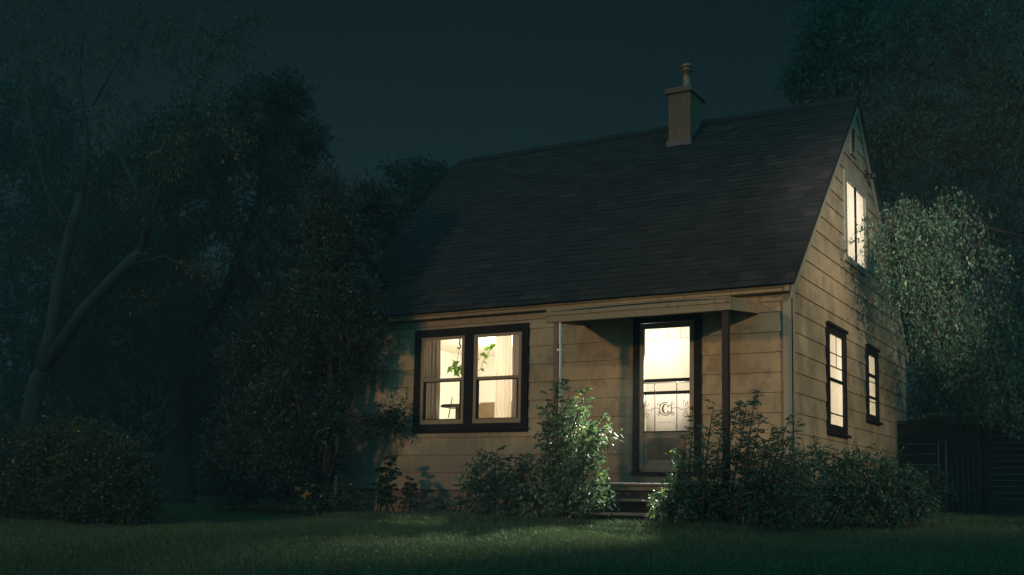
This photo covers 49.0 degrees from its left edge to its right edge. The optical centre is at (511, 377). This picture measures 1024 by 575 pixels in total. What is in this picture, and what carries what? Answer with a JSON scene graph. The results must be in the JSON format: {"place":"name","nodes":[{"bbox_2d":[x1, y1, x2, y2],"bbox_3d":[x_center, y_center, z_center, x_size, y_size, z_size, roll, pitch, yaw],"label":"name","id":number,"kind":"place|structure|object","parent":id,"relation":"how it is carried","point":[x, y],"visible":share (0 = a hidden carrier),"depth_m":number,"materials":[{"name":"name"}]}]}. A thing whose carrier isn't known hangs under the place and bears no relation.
{"place":"outdoors","nodes":[
{"label":"outdoors","id":0,"kind":"place"},
{"bbox_2d":[0,0,1023,500],"label":"sky","id":1,"kind":"structure","parent":0,"point":[454,80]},
{"bbox_2d":[0,491,1023,574],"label":"ground","id":2,"kind":"structure","parent":0,"point":[999,513],"depth_m":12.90,"materials":[{"name":"green plant"}]},
{"bbox_2d":[0,56,145,491],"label":"background tree","id":3,"kind":"object","parent":2,"relation":"on","point":[12,325],"visible":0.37,"depth_m":42.00,"materials":[{"name":"green plant"}]},
{"bbox_2d":[0,408,170,525],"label":"gold tipped bush","id":4,"kind":"object","parent":2,"relation":"on","point":[116,473],"visible":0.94,"depth_m":16.86,"materials":[{"name":"green plant"}]},
{"bbox_2d":[0,0,283,504],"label":"forked tree","id":5,"kind":"object","parent":2,"relation":"on","point":[53,346],"visible":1,"depth_m":23.61,"materials":[{"name":"green plant"}]},
{"bbox_2d":[23,96,276,495],"bbox_3d":[-12.050,-2.186,37.389,10.894,14.594,6.254,-3,-7,30],"label":"background tree","id":6,"kind":"object","parent":2,"relation":"on","point":[135,406],"visible":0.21,"depth_m":36.90,"materials":[{"name":"green plant"}]},
{"bbox_2d":[14,63,354,504],"bbox_3d":[-7.604,-1.941,25.939,10.374,10.027,3.239,-3,-7,30],"label":"broad tree","id":7,"kind":"object","parent":2,"relation":"on","point":[176,435],"visible":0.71,"depth_m":25.17,"materials":[{"name":"green plant"}]},
{"bbox_2d":[157,239,341,498],"bbox_3d":[-7.136,0.061,35.649,8.816,9.595,5.452,-3,-7,30],"label":"background tree","id":8,"kind":"object","parent":2,"relation":"on","point":[195,433],"visible":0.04,"depth_m":35.04,"materials":[{"name":"green plant"}]},
{"bbox_2d":[295,487,307,515],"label":"flowering plant","id":9,"kind":"object","parent":2,"relation":"on","point":[304,495],"visible":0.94,"depth_m":18.04,"materials":[{"name":"orange plant"}]},
{"bbox_2d":[180,159,423,513],"bbox_3d":[-3.609,-0.865,20.117,4.522,6.810,3.113,-1,-6,17],"label":"tall shrub tree","id":10,"kind":"object","parent":2,"relation":"on","point":[336,251],"visible":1,"depth_m":19.41,"materials":[{"name":"green plant"}]},
{"bbox_2d":[299,477,333,515],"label":"border plant","id":11,"kind":"object","parent":2,"relation":"on","point":[313,496],"visible":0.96,"depth_m":18.14,"materials":[{"name":"green plant"}]},
{"bbox_2d":[311,474,378,515],"bbox_3d":[-2.650,1.892,17.913,0.893,0.712,1.090,4,-7,-29],"label":"border plant","id":12,"kind":"object","parent":2,"relation":"on","point":[335,503],"visible":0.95,"depth_m":17.90,"materials":[{"name":"green plant"}]},
{"bbox_2d":[370,455,401,511],"bbox_3d":[-2.075,1.782,18.647,0.499,1.031,0.916,3,-6,-15],"label":"border plant","id":13,"kind":"object","parent":2,"relation":"on","point":[383,491],"visible":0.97,"depth_m":18.55,"materials":[{"name":"green plant"}]},
{"bbox_2d":[345,147,457,256],"bbox_3d":[-2.849,-1.489,30.709,4.990,9.774,2.193,-3,-7,30],"label":"backyard tree","id":14,"kind":"object","parent":2,"relation":"on","point":[419,182],"visible":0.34,"depth_m":30.81,"materials":[{"name":"green plant"}]},
{"bbox_2d":[397,476,425,512],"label":"border plant","id":15,"kind":"object","parent":2,"relation":"on","point":[407,485],"visible":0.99,"depth_m":18.53,"materials":[{"name":"green plant"}]},
{"bbox_2d":[424,494,459,513],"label":"border plant","id":16,"kind":"object","parent":2,"relation":"on","point":[441,506],"visible":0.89,"depth_m":17.97,"materials":[{"name":"green plant"}]},
{"bbox_2d":[450,445,546,518],"bbox_3d":[-0.190,1.711,16.683,1.806,1.417,1.205,-3,-7,30],"label":"rounded shrub","id":17,"kind":"object","parent":2,"relation":"on","point":[490,496],"visible":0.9,"depth_m":16.57,"materials":[{"name":"green plant"}]},
{"bbox_2d":[510,377,623,521],"bbox_3d":[0.777,1.158,15.935,1.694,2.462,1.092,-3,-7,30],"label":"leafy shrub","id":18,"kind":"object","parent":2,"relation":"on","point":[574,474],"visible":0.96,"depth_m":15.86,"materials":[{"name":"green plant"}]},
{"bbox_2d":[327,63,910,525],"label":"house","id":19,"kind":"structure","parent":2,"relation":"on","point":[685,251],"depth_m":18.80,"materials":[{"name":"beige wood"}]},
{"bbox_2d":[425,340,440,418],"bbox_3d":[-1.409,0.077,19.532,0.392,1.628,0.070,-3,-7,30],"label":"curtain","id":20,"kind":"object","parent":19,"relation":"hanging from","point":[433,362],"visible":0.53,"depth_m":19.51,"materials":[{"name":"beige fabric"}]},
{"bbox_2d":[441,404,458,418],"bbox_3d":[-0.945,1.089,19.614,0.530,1.250,0.350,-3,-7,30],"label":"side table","id":21,"kind":"object","parent":19,"relation":"in","point":[455,407],"visible":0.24,"depth_m":19.62,"materials":[{"name":"brown wood"}]},
{"bbox_2d":[447,339,460,376],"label":"hanging plant","id":22,"kind":"object","parent":19,"relation":"hanging from","point":[456,368],"visible":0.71,"depth_m":19.74,"materials":[{"name":"green plant"}]},
{"bbox_2d":[410,323,529,433],"bbox_3d":[-0.703,0.027,18.858,2.310,1.780,0.135,-3,-7,30],"label":"window","id":23,"kind":"structure","parent":19,"relation":"in","point":[469,421],"depth_m":18.82,"materials":[{"name":"paint"}]},
{"bbox_2d":[478,343,494,371],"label":"vine","id":24,"kind":"object","parent":19,"relation":"attached to","point":[491,346],"visible":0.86,"depth_m":19.43,"materials":[{"name":"green plant"}]},
{"bbox_2d":[479,401,511,417],"bbox_3d":[-0.022,1.115,20.234,1.040,1.340,0.750,-3,-7,30],"label":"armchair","id":25,"kind":"object","parent":19,"relation":"in","point":[486,409],"visible":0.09,"depth_m":20.11,"materials":[{"name":"beige fabric"}]},
{"bbox_2d":[494,335,511,417],"bbox_3d":[-0.152,0.021,18.801,0.339,1.628,0.050,-3,-7,30],"label":"curtain","id":26,"kind":"object","parent":19,"relation":"hanging from","point":[503,355],"visible":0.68,"depth_m":18.80,"materials":[{"name":"beige fabric"}]},
{"bbox_2d":[511,335,518,416],"bbox_3d":[0.074,0.014,18.692,0.191,1.628,0.056,-3,-7,30],"label":"curtain","id":27,"kind":"object","parent":19,"relation":"hanging from","point":[515,350],"visible":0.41,"depth_m":18.73,"materials":[{"name":"beige fabric"}]},
{"bbox_2d":[638,320,693,470],"bbox_3d":[2.338,0.274,17.025,0.897,2.255,0.136,-3,-7,30],"label":"door","id":28,"kind":"structure","parent":19,"relation":"in","point":[653,445],"depth_m":17.00,"materials":[{"name":"paint"}]},
{"bbox_2d":[646,393,688,430],"bbox_3d":[2.422,0.547,17.135,0.869,0.658,0.017,-3,-7,30],"label":"glass pane","id":29,"kind":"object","parent":28,"relation":"in","point":[655,399],"visible":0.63,"depth_m":17.17,"materials":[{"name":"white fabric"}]},
{"bbox_2d":[830,334,842,426],"bbox_3d":[5.236,0.026,18.215,0.016,1.657,1.166,-3,-7,30],"label":"curtain","id":30,"kind":"object","parent":19,"relation":"hanging from","point":[836,392],"visible":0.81,"depth_m":18.28,"materials":[{"name":"white fabric"}]},
{"bbox_2d":[825,320,851,437],"bbox_3d":[5.266,0.047,18.177,0.105,1.790,1.310,-3,-7,30],"label":"window","id":31,"kind":"structure","parent":19,"relation":"in","point":[831,328],"depth_m":18.15,"materials":[{"name":"paint"}]},
{"bbox_2d":[847,182,863,266],"bbox_3d":[6.026,-2.710,19.783,0.017,1.577,1.569,-3,-7,30],"label":"curtain","id":32,"kind":"object","parent":19,"relation":"hanging from","point":[850,216],"visible":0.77,"depth_m":19.76,"materials":[{"name":"white fabric"}]},
{"bbox_2d":[843,169,868,277],"bbox_3d":[6.039,-2.688,19.761,0.058,1.590,1.660,-3,-7,30],"label":"window","id":33,"kind":"structure","parent":19,"relation":"in","point":[857,188],"depth_m":19.68,"materials":[{"name":"paint"}]},
{"bbox_2d":[869,356,875,415],"bbox_3d":[6.513,0.120,20.403,0.016,1.297,0.848,-3,-7,30],"label":"curtain","id":34,"kind":"object","parent":19,"relation":"hanging from","point":[872,385],"visible":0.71,"depth_m":20.50,"materials":[{"name":"white fabric"}]},
{"bbox_2d":[865,343,882,424],"bbox_3d":[6.544,0.126,20.367,0.105,1.400,1.030,-3,-7,30],"label":"window","id":35,"kind":"structure","parent":19,"relation":"in","point":[870,350],"depth_m":20.31,"materials":[{"name":"paint"}]},
{"bbox_2d":[645,447,698,527],"bbox_3d":[2.087,1.470,14.863,0.827,1.124,0.764,-3,-7,30],"label":"pale young shrub","id":36,"kind":"object","parent":2,"relation":"on","point":[673,494],"visible":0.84,"depth_m":14.75,"materials":[{"name":"green plant"}]},
{"bbox_2d":[643,389,833,535],"bbox_3d":[2.963,1.184,14.662,2.450,2.032,1.304,-3,-7,30],"label":"feathery shrub","id":37,"kind":"object","parent":2,"relation":"on","point":[761,483],"visible":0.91,"depth_m":14.51,"materials":[{"name":"green plant"}]},
{"bbox_2d":[780,435,949,530],"bbox_3d":[4.533,1.534,14.827,2.183,1.546,1.332,-3,-7,30],"label":"hedge shrub","id":38,"kind":"object","parent":2,"relation":"on","point":[887,504],"visible":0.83,"depth_m":14.62,"materials":[{"name":"green plant"}]},
{"bbox_2d":[764,0,1023,476],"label":"weeping tree","id":39,"kind":"object","parent":2,"relation":"on","point":[925,303],"visible":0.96,"depth_m":23.19,"materials":[{"name":"green plant"}]},
{"bbox_2d":[897,420,938,510],"bbox_3d":[7.905,1.753,21.855,0.755,1.845,0.080,-3,-7,30],"label":"wooden fence","id":40,"kind":"object","parent":2,"relation":"on","point":[920,449],"visible":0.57,"depth_m":21.88,"materials":[{"name":"brown wood"}]},
{"bbox_2d":[904,464,957,514],"bbox_3d":[7.766,2.210,21.093,1.136,1.206,1.183,2,-6,-12],"label":"bush","id":41,"kind":"object","parent":2,"relation":"on","point":[939,485],"visible":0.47,"depth_m":20.91,"materials":[{"name":"green plant"}]},
{"bbox_2d":[938,422,946,513],"bbox_3d":[8.279,1.892,21.607,0.100,2.088,0.100,-3,-7,30],"label":"fence post","id":42,"kind":"object","parent":2,"relation":"on","point":[941,429],"visible":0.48,"depth_m":21.61,"materials":[{"name":"brown wood"}]},
{"bbox_2d":[945,424,984,513],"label":"garden gate","id":43,"kind":"structure","parent":42,"relation":"attached to","point":[958,438],"depth_m":21.40,"materials":[{"name":"black wood"}]},
{"bbox_2d":[983,422,991,514],"bbox_3d":[8.970,1.870,21.204,0.100,2.070,0.100,-3,-7,30],"label":"fence post","id":44,"kind":"object","parent":2,"relation":"on","point":[987,474],"visible":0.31,"depth_m":21.18,"materials":[{"name":"brown wood"}]},
{"bbox_2d":[989,420,1023,511],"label":"louvred fence","id":45,"kind":"object","parent":2,"relation":"on","point":[1007,470],"visible":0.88,"depth_m":21.04,"materials":[{"name":"brown wood"}]}
]}

